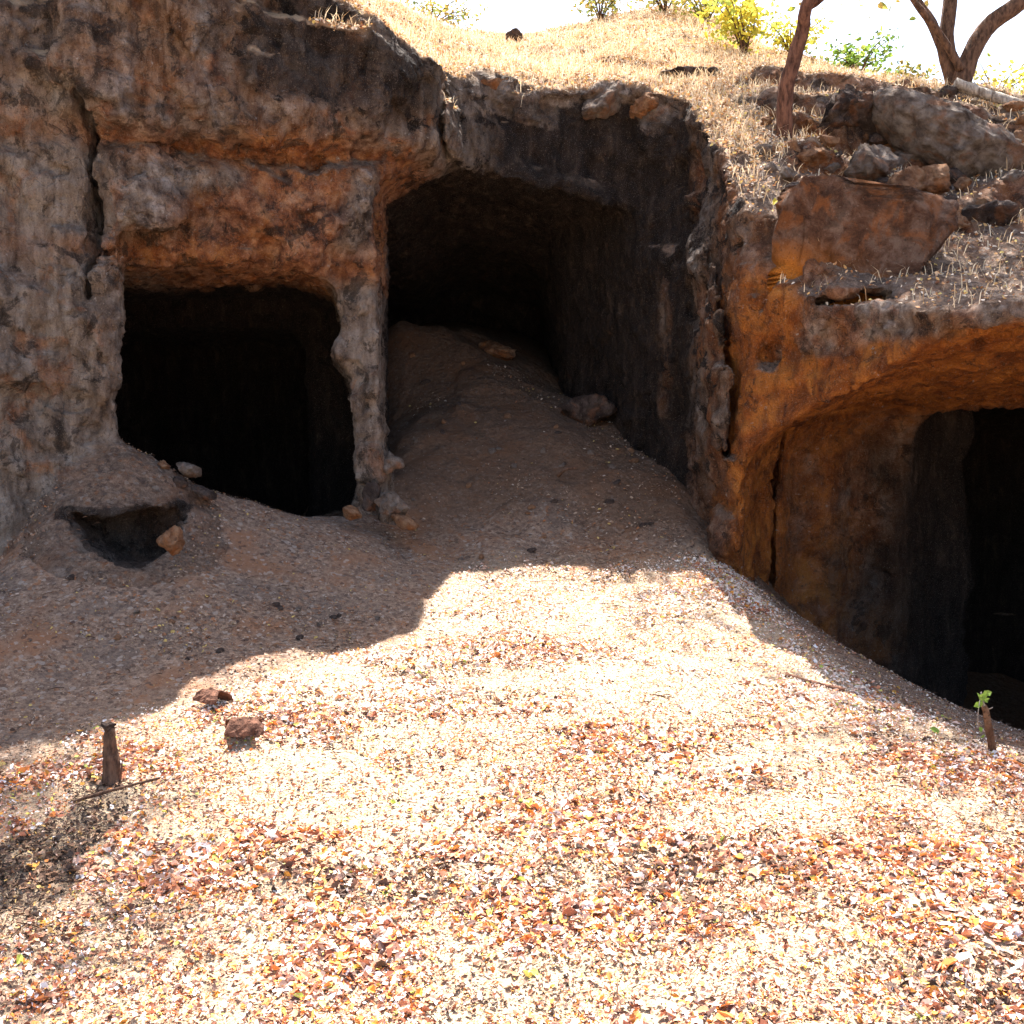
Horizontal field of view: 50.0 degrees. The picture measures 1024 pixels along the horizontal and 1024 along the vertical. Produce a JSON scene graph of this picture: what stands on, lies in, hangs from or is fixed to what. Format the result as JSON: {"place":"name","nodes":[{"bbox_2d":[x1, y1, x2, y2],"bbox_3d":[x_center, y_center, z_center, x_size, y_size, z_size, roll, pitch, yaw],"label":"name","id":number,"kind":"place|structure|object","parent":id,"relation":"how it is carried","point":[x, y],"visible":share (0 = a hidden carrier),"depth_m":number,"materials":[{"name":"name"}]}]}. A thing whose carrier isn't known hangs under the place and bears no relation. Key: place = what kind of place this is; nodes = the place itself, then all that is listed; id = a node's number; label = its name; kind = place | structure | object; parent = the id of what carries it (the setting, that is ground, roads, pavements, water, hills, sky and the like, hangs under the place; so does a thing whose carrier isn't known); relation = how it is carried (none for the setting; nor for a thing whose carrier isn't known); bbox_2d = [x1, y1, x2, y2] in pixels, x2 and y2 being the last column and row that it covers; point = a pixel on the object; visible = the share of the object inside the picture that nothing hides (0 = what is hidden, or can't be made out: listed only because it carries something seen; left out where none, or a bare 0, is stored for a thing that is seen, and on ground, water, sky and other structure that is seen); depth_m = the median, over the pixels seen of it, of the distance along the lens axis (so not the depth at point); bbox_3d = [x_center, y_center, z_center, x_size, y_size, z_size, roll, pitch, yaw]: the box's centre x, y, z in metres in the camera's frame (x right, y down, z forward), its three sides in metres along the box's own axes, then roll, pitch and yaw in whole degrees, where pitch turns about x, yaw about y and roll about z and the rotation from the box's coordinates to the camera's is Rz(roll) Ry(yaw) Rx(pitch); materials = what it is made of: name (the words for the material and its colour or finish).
{"place":"outdoors","nodes":[
{"label":"outdoors","id":0,"kind":"place"},
{"bbox_2d":[0,0,1023,710],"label":"cliff","id":1,"kind":"structure","parent":0,"point":[238,238],"depth_m":7.26,"materials":[{"name":"brown stone"}]},
{"bbox_2d":[67,574,74,579],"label":"stone","id":2,"kind":"object","parent":1,"relation":"on","point":[71,577],"visible":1,"depth_m":5.76,"materials":[{"name":"stone"}]},
{"bbox_2d":[157,460,169,468],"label":"stone","id":3,"kind":"object","parent":1,"relation":"on","point":[162,464],"visible":1,"depth_m":6.54,"materials":[{"name":"brown stone"}]},
{"bbox_2d":[156,525,184,555],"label":"stone","id":4,"kind":"object","parent":1,"relation":"on","point":[171,540],"visible":1,"depth_m":5.79,"materials":[{"name":"brown stone"}]},
{"bbox_2d":[172,475,187,488],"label":"stone","id":5,"kind":"object","parent":1,"relation":"on","point":[179,481],"visible":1,"depth_m":6.49,"materials":[{"name":"stone"}]},
{"bbox_2d":[176,462,201,477],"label":"stone","id":6,"kind":"object","parent":1,"relation":"on","point":[187,470],"visible":1,"depth_m":6.55,"materials":[{"name":"grey stone"}]},
{"bbox_2d":[191,484,216,499],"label":"stone","id":7,"kind":"object","parent":1,"relation":"on","point":[201,491],"visible":1,"depth_m":6.47,"materials":[{"name":"grey stone"}]},
{"bbox_2d":[342,505,361,520],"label":"stone","id":8,"kind":"object","parent":1,"relation":"on","point":[350,512],"visible":1,"depth_m":7.00,"materials":[{"name":"brown stone"}]},
{"bbox_2d":[361,481,380,511],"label":"stone","id":9,"kind":"object","parent":1,"relation":"on","point":[371,491],"visible":0.96,"depth_m":7.09,"materials":[{"name":"stone"}]},
{"bbox_2d":[383,451,404,473],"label":"stone","id":10,"kind":"object","parent":1,"relation":"on","point":[392,462],"visible":0.96,"depth_m":7.24,"materials":[{"name":"brown stone"}]},
{"bbox_2d":[399,0,487,29],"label":"shrub","id":11,"kind":"object","parent":1,"relation":"on","point":[445,9],"visible":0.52,"depth_m":11.52,"materials":[{"name":"green plant"}]},
{"bbox_2d":[481,77,508,89],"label":"boulder","id":12,"kind":"object","parent":1,"relation":"on","point":[494,83],"visible":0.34,"depth_m":8.01,"materials":[{"name":"orange stone"}]},
{"bbox_2d":[505,28,522,41],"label":"boulder","id":13,"kind":"object","parent":1,"relation":"on","point":[514,33],"visible":0.81,"depth_m":10.96,"materials":[{"name":"stone"}]},
{"bbox_2d":[582,80,623,119],"bbox_3d":[0.678,-3.015,8.098,0.386,0.214,0.285,-28,4,2],"label":"boulder","id":14,"kind":"object","parent":1,"relation":"on","point":[605,103],"visible":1,"depth_m":8.01,"materials":[{"name":"brown stone"}]},
{"bbox_2d":[570,0,635,21],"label":"shrub","id":15,"kind":"object","parent":1,"relation":"on","point":[608,4],"visible":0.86,"depth_m":11.98,"materials":[{"name":"green plant"}]},
{"bbox_2d":[629,92,658,118],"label":"boulder","id":16,"kind":"object","parent":1,"relation":"on","point":[645,103],"visible":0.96,"depth_m":7.96,"materials":[{"name":"orange stone"}]},
{"bbox_2d":[623,0,687,11],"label":"shrub","id":17,"kind":"object","parent":1,"relation":"on","point":[660,5],"visible":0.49,"depth_m":11.60,"materials":[{"name":"yellow plant"}]},
{"bbox_2d":[308,0,1023,307],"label":"grass","id":18,"kind":"structure","parent":1,"relation":"on","point":[555,62],"depth_m":8.88,"materials":[{"name":"plant"}]},
{"bbox_2d":[652,0,722,24],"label":"shrub","id":19,"kind":"object","parent":1,"relation":"on","point":[696,3],"visible":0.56,"depth_m":11.19,"materials":[{"name":"yellow plant"}]},
{"bbox_2d":[659,66,722,78],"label":"boulder","id":20,"kind":"object","parent":1,"relation":"on","point":[687,69],"visible":0.39,"depth_m":8.71,"materials":[{"name":"stone"}]},
{"bbox_2d":[688,0,790,56],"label":"shrub","id":21,"kind":"object","parent":1,"relation":"on","point":[748,10],"visible":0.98,"depth_m":9.85,"materials":[{"name":"yellow plant"}]},
{"bbox_2d":[761,116,772,125],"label":"stone","id":22,"kind":"object","parent":1,"relation":"on","point":[766,119],"visible":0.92,"depth_m":7.61,"materials":[{"name":"brown stone"}]},
{"bbox_2d":[764,162,777,171],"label":"stone","id":23,"kind":"object","parent":1,"relation":"on","point":[767,167],"visible":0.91,"depth_m":7.01,"materials":[{"name":"grey stone"}]},
{"bbox_2d":[769,110,775,117],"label":"stone","id":24,"kind":"object","parent":1,"relation":"on","point":[771,113],"visible":0.49,"depth_m":7.73,"materials":[{"name":"brown stone"}]},
{"bbox_2d":[779,166,800,181],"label":"stone","id":25,"kind":"object","parent":1,"relation":"on","point":[786,173],"visible":0.99,"depth_m":6.93,"materials":[{"name":"grey stone"}]},
{"bbox_2d":[785,182,798,187],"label":"stone","id":26,"kind":"object","parent":1,"relation":"on","point":[791,184],"visible":0.38,"depth_m":6.80,"materials":[{"name":"grey stone"}]},
{"bbox_2d":[752,6,833,54],"bbox_3d":[2.693,-4.545,10.414,0.852,0.484,0.676,-2,5,-28],"label":"shrub","id":27,"kind":"object","parent":1,"relation":"on","point":[782,37],"visible":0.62,"depth_m":10.42,"materials":[{"name":"yellow plant"}]},
{"bbox_2d":[785,140,801,151],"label":"stone","id":28,"kind":"object","parent":1,"relation":"on","point":[792,144],"visible":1,"depth_m":7.22,"materials":[{"name":"brown stone"}]},
{"bbox_2d":[776,0,823,138],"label":"tree","id":29,"kind":"object","parent":1,"relation":"on","point":[784,107],"visible":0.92,"depth_m":7.44,"materials":[{"name":"brown plant"}]},
{"bbox_2d":[795,146,831,166],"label":"boulder","id":30,"kind":"object","parent":1,"relation":"on","point":[814,156],"visible":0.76,"depth_m":7.17,"materials":[{"name":"orange stone"}]},
{"bbox_2d":[816,97,825,103],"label":"stone","id":31,"kind":"object","parent":1,"relation":"on","point":[822,100],"visible":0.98,"depth_m":8.06,"materials":[{"name":"grey stone"}]},
{"bbox_2d":[817,135,839,148],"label":"stone","id":32,"kind":"object","parent":1,"relation":"on","point":[827,140],"visible":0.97,"depth_m":7.24,"materials":[{"name":"brown stone"}]},
{"bbox_2d":[824,162,840,172],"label":"stone","id":33,"kind":"object","parent":1,"relation":"on","point":[832,167],"visible":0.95,"depth_m":7.18,"materials":[{"name":"grey stone"}]},
{"bbox_2d":[835,151,842,157],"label":"stone","id":34,"kind":"object","parent":1,"relation":"on","point":[839,153],"visible":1,"depth_m":7.21,"materials":[{"name":"grey stone"}]},
{"bbox_2d":[819,84,876,135],"bbox_3d":[2.345,-2.745,7.717,0.499,0.472,0.540,-2,5,-28],"label":"boulder","id":35,"kind":"object","parent":1,"relation":"on","point":[849,105],"visible":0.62,"depth_m":7.56,"materials":[{"name":"stone"}]},
{"bbox_2d":[808,25,903,76],"bbox_3d":[3.284,-4.277,10.363,0.814,0.491,0.605,3,5,32],"label":"shrub","id":36,"kind":"object","parent":1,"relation":"on","point":[855,58],"visible":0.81,"depth_m":10.29,"materials":[{"name":"green plant"}]},
{"bbox_2d":[851,143,863,151],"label":"stone","id":37,"kind":"object","parent":1,"relation":"on","point":[854,147],"visible":0.17,"depth_m":7.59,"materials":[{"name":"stone"}]},
{"bbox_2d":[766,173,958,304],"bbox_3d":[2.037,-1.567,6.481,1.095,0.771,0.513,1,5,17],"label":"boulder","id":38,"kind":"object","parent":1,"relation":"on","point":[860,226],"visible":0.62,"depth_m":6.27,"materials":[{"name":"red stone"}]},
{"bbox_2d":[844,143,900,180],"bbox_3d":[2.341,-2.281,7.187,0.335,0.274,0.422,4,6,43],"label":"boulder","id":39,"kind":"object","parent":1,"relation":"on","point":[868,162],"visible":0.84,"depth_m":7.06,"materials":[{"name":"grey stone"}]},
{"bbox_2d":[868,133,887,144],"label":"stone","id":40,"kind":"object","parent":1,"relation":"on","point":[876,138],"visible":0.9,"depth_m":7.60,"materials":[{"name":"brown stone"}]},
{"bbox_2d":[876,177,887,182],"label":"stone","id":41,"kind":"object","parent":1,"relation":"on","point":[882,179],"visible":0.27,"depth_m":7.02,"materials":[{"name":"stone"}]},
{"bbox_2d":[893,149,902,154],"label":"stone","id":42,"kind":"object","parent":1,"relation":"on","point":[898,151],"visible":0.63,"depth_m":7.57,"materials":[{"name":"grey stone"}]},
{"bbox_2d":[786,0,1023,93],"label":"tree","id":43,"kind":"object","parent":1,"relation":"on","point":[954,65],"visible":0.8,"depth_m":8.69,"materials":[{"name":"brown plant"}]},
{"bbox_2d":[872,56,940,84],"bbox_3d":[3.733,-4.151,10.586,0.829,0.392,0.711,0,5,0],"label":"shrub","id":44,"kind":"object","parent":1,"relation":"on","point":[918,67],"visible":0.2,"depth_m":10.43,"materials":[{"name":"yellow plant"}]},
{"bbox_2d":[897,152,917,165],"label":"stone","id":45,"kind":"object","parent":1,"relation":"on","point":[905,158],"visible":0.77,"depth_m":7.51,"materials":[{"name":"grey stone"}]},
{"bbox_2d":[887,164,950,194],"bbox_3d":[2.598,-2.101,6.990,0.423,0.208,0.319,0,5,0],"label":"boulder","id":46,"kind":"object","parent":1,"relation":"on","point":[934,179],"visible":0.72,"depth_m":6.88,"materials":[{"name":"orange stone"}]},
{"bbox_2d":[871,85,1023,177],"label":"boulder","id":47,"kind":"object","parent":1,"relation":"on","point":[926,129],"visible":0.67,"depth_m":7.30,"materials":[{"name":"grey stone"}]},
{"bbox_2d":[939,85,958,97],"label":"stone","id":48,"kind":"object","parent":1,"relation":"on","point":[948,91],"visible":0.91,"depth_m":8.43,"materials":[{"name":"stone"}]},
{"bbox_2d":[944,194,957,199],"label":"stone","id":49,"kind":"object","parent":1,"relation":"on","point":[951,197],"visible":0.16,"depth_m":6.86,"materials":[{"name":"stone"}]},
{"bbox_2d":[949,168,966,183],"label":"stone","id":50,"kind":"object","parent":1,"relation":"on","point":[955,174],"visible":0.48,"depth_m":7.29,"materials":[{"name":"stone"}]},
{"bbox_2d":[953,177,971,190],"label":"stone","id":51,"kind":"object","parent":1,"relation":"on","point":[962,183],"visible":0.98,"depth_m":7.11,"materials":[{"name":"brown stone"}]},
{"bbox_2d":[958,216,971,227],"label":"stone","id":52,"kind":"object","parent":1,"relation":"on","point":[961,223],"visible":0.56,"depth_m":6.79,"materials":[{"name":"brown stone"}]},
{"bbox_2d":[975,197,987,204],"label":"stone","id":53,"kind":"object","parent":1,"relation":"on","point":[981,200],"visible":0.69,"depth_m":6.88,"materials":[{"name":"brown stone"}]},
{"bbox_2d":[942,53,1023,93],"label":"shrub","id":54,"kind":"object","parent":1,"relation":"on","point":[1012,80],"visible":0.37,"depth_m":10.39,"materials":[{"name":"yellow plant"}]},
{"bbox_2d":[953,78,1023,109],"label":"log","id":55,"kind":"object","parent":1,"relation":"on","point":[971,88],"visible":0.89,"depth_m":8.34,"materials":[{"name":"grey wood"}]},
{"bbox_2d":[961,199,1019,225],"bbox_3d":[2.971,-1.833,6.896,0.392,0.218,0.296,2,5,28],"label":"boulder","id":56,"kind":"object","parent":1,"relation":"on","point":[1000,213],"visible":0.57,"depth_m":6.78,"materials":[{"name":"stone"}]},
{"bbox_2d":[999,169,1021,181],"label":"stone","id":57,"kind":"object","parent":1,"relation":"on","point":[1012,175],"visible":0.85,"depth_m":7.09,"materials":[{"name":"grey stone"}]},
{"bbox_2d":[1001,101,1023,111],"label":"stone","id":58,"kind":"object","parent":1,"relation":"on","point":[1013,106],"visible":0.98,"depth_m":8.16,"materials":[{"name":"brown stone"}]},
{"bbox_2d":[1016,115,1023,124],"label":"stone","id":59,"kind":"object","parent":1,"relation":"on","point":[1020,120],"visible":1,"depth_m":7.77,"materials":[{"name":"brown stone"}]},
{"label":"stone","id":60,"kind":"object","parent":1,"relation":"on","visible":0},
{"bbox_2d":[755,143,773,155],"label":"stone","id":61,"kind":"object","parent":60,"relation":"on","point":[766,147],"visible":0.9,"depth_m":7.21,"materials":[{"name":"grey stone"}]},
{"bbox_2d":[0,321,1023,1023],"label":"ground","id":62,"kind":"structure","parent":0,"point":[476,389],"depth_m":5.04,"materials":[{"name":"beige gravel"}]},
{"bbox_2d":[101,722,122,786],"bbox_3d":[-1.523,0.957,4.165,0.120,0.330,0.133,0,5,0],"label":"stump","id":63,"kind":"object","parent":62,"relation":"on","point":[112,769],"visible":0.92,"depth_m":4.14,"materials":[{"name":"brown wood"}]},
{"bbox_2d":[68,777,159,802],"bbox_3d":[-1.482,1.034,4.020,0.376,0.115,0.063,0,5,0],"label":"twig","id":64,"kind":"object","parent":62,"relation":"on","point":[108,791],"visible":0.9,"depth_m":4.00,"materials":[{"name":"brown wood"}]},
{"bbox_2d":[114,634,121,639],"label":"stone","id":65,"kind":"object","parent":62,"relation":"on","point":[118,636],"visible":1,"depth_m":5.41,"materials":[{"name":"brown stone"}]},
{"bbox_2d":[4,413,232,591],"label":"leaf litter","id":66,"kind":"object","parent":62,"relation":"on","point":[43,530],"visible":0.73,"depth_m":6.17,"materials":[{"name":"brown plant"}]},
{"bbox_2d":[192,688,232,704],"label":"stone","id":67,"kind":"object","parent":62,"relation":"on","point":[211,696],"visible":1,"depth_m":4.81,"materials":[{"name":"brown stone"}]},
{"bbox_2d":[216,647,223,652],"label":"stone","id":68,"kind":"object","parent":62,"relation":"on","point":[219,650],"visible":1,"depth_m":5.37,"materials":[{"name":"stone"}]},
{"bbox_2d":[224,715,263,736],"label":"rock","id":69,"kind":"object","parent":62,"relation":"on","point":[243,726],"visible":1,"depth_m":4.49,"materials":[{"name":"brown stone"}]},
{"bbox_2d":[296,634,303,639],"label":"stone","id":70,"kind":"object","parent":62,"relation":"on","point":[300,636],"visible":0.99,"depth_m":5.61,"materials":[{"name":"stone"}]},
{"bbox_2d":[374,492,408,519],"bbox_3d":[-0.775,-0.046,7.066,0.222,0.170,0.208,35,4,-3],"label":"stone","id":71,"kind":"object","parent":62,"relation":"on","point":[389,504],"visible":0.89,"depth_m":6.99,"materials":[{"name":"grey stone"}]},
{"bbox_2d":[390,514,419,530],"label":"stone","id":72,"kind":"object","parent":62,"relation":"on","point":[403,522],"visible":1,"depth_m":6.90,"materials":[{"name":"brown stone"}]},
{"bbox_2d":[409,352,415,357],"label":"stone","id":73,"kind":"object","parent":62,"relation":"on","point":[411,354],"visible":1,"depth_m":9.54,"materials":[{"name":"brown stone"}]},
{"bbox_2d":[420,379,430,383],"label":"stone","id":74,"kind":"object","parent":62,"relation":"on","point":[425,381],"visible":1,"depth_m":9.30,"materials":[{"name":"brown stone"}]},
{"bbox_2d":[488,448,496,453],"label":"stone","id":75,"kind":"object","parent":62,"relation":"on","point":[492,451],"visible":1,"depth_m":8.21,"materials":[{"name":"grey stone"}]},
{"bbox_2d":[478,340,515,360],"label":"stone","id":76,"kind":"object","parent":62,"relation":"on","point":[498,350],"visible":0.84,"depth_m":9.76,"materials":[{"name":"brown stone"}]},
{"bbox_2d":[504,413,510,417],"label":"stone","id":77,"kind":"object","parent":62,"relation":"on","point":[507,415],"visible":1,"depth_m":8.64,"materials":[{"name":"brown stone"}]},
{"bbox_2d":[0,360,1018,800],"bbox_3d":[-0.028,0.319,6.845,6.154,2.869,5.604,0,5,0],"label":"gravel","id":78,"kind":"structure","parent":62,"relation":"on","point":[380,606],"depth_m":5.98,"materials":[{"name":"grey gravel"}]},
{"bbox_2d":[0,479,1023,1023],"bbox_3d":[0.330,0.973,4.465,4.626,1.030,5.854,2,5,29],"label":"leaf litter","id":79,"kind":"object","parent":62,"relation":"on","point":[948,848],"visible":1,"depth_m":3.60,"materials":[{"name":"beige plant"}]},
{"bbox_2d":[0,453,1023,1016],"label":"twigs","id":80,"kind":"object","parent":62,"relation":"on","point":[534,745],"visible":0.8,"depth_m":4.47,"materials":[{"name":"brown wood"}]},
{"bbox_2d":[527,504,535,509],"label":"stone","id":81,"kind":"object","parent":62,"relation":"on","point":[530,507],"visible":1,"depth_m":7.56,"materials":[{"name":"brown stone"}]},
{"bbox_2d":[527,547,536,552],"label":"stone","id":82,"kind":"object","parent":62,"relation":"on","point":[531,549],"visible":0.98,"depth_m":7.08,"materials":[{"name":"stone"}]},
{"bbox_2d":[381,359,699,559],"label":"leaf litter","id":83,"kind":"object","parent":62,"relation":"on","point":[500,475],"visible":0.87,"depth_m":7.56,"materials":[{"name":"brown plant"}]},
{"bbox_2d":[556,466,577,476],"bbox_3d":[0.393,-0.285,7.864,0.164,0.083,0.051,2,5,22],"label":"twig","id":84,"kind":"object","parent":62,"relation":"on","point":[563,470],"visible":1,"depth_m":7.84,"materials":[{"name":"brown wood"}]},
{"bbox_2d":[560,393,616,426],"bbox_3d":[0.608,-0.808,8.803,0.456,0.270,0.313,-12,4,1],"label":"stone","id":85,"kind":"object","parent":62,"relation":"on","point":[588,410],"visible":0.95,"depth_m":8.69,"materials":[{"name":"brown stone"}]},
{"bbox_2d":[604,499,613,503],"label":"stone","id":86,"kind":"object","parent":62,"relation":"on","point":[609,501],"visible":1,"depth_m":7.62,"materials":[{"name":"stone"}]},
{"bbox_2d":[608,464,615,468],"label":"stone","id":87,"kind":"object","parent":62,"relation":"on","point":[612,466],"visible":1,"depth_m":7.98,"materials":[{"name":"grey stone"}]},
{"bbox_2d":[630,458,638,462],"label":"stone","id":88,"kind":"object","parent":62,"relation":"on","point":[634,460],"visible":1,"depth_m":8.16,"materials":[{"name":"brown stone"}]},
{"bbox_2d":[785,671,844,691],"bbox_3d":[1.484,0.831,5.385,0.290,0.076,0.036,2,5,19],"label":"bark strip","id":89,"kind":"object","parent":62,"relation":"on","point":[803,680],"visible":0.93,"depth_m":5.37,"materials":[{"name":"brown wood"}]},
{"bbox_2d":[929,726,939,733],"bbox_3d":[1.861,0.960,4.829,0.050,0.031,0.019,-1,5,-18],"label":"green leaf","id":90,"kind":"object","parent":62,"relation":"on","point":[934,729],"visible":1,"depth_m":4.83,"materials":[{"name":"green plant"}]},
{"bbox_2d":[974,690,996,750],"bbox_3d":[1.987,0.924,4.595,0.140,0.375,0.068,-2,5,-26],"label":"sapling","id":91,"kind":"object","parent":62,"relation":"on","point":[988,726],"visible":0.8,"depth_m":4.59,"materials":[{"name":"green plant"}]},
{"bbox_2d":[395,0,1023,92],"label":"sky","id":92,"kind":"structure","parent":0,"point":[1006,43],"materials":[{"name":"white"}]},
{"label":"stone","id":93,"kind":"object","parent":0,"visible":0},
{"bbox_2d":[1014,130,1023,142],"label":"stone","id":94,"kind":"object","parent":93,"relation":"on","point":[1018,134],"visible":0.69,"depth_m":7.52,"materials":[{"name":"brown stone"}]}
]}

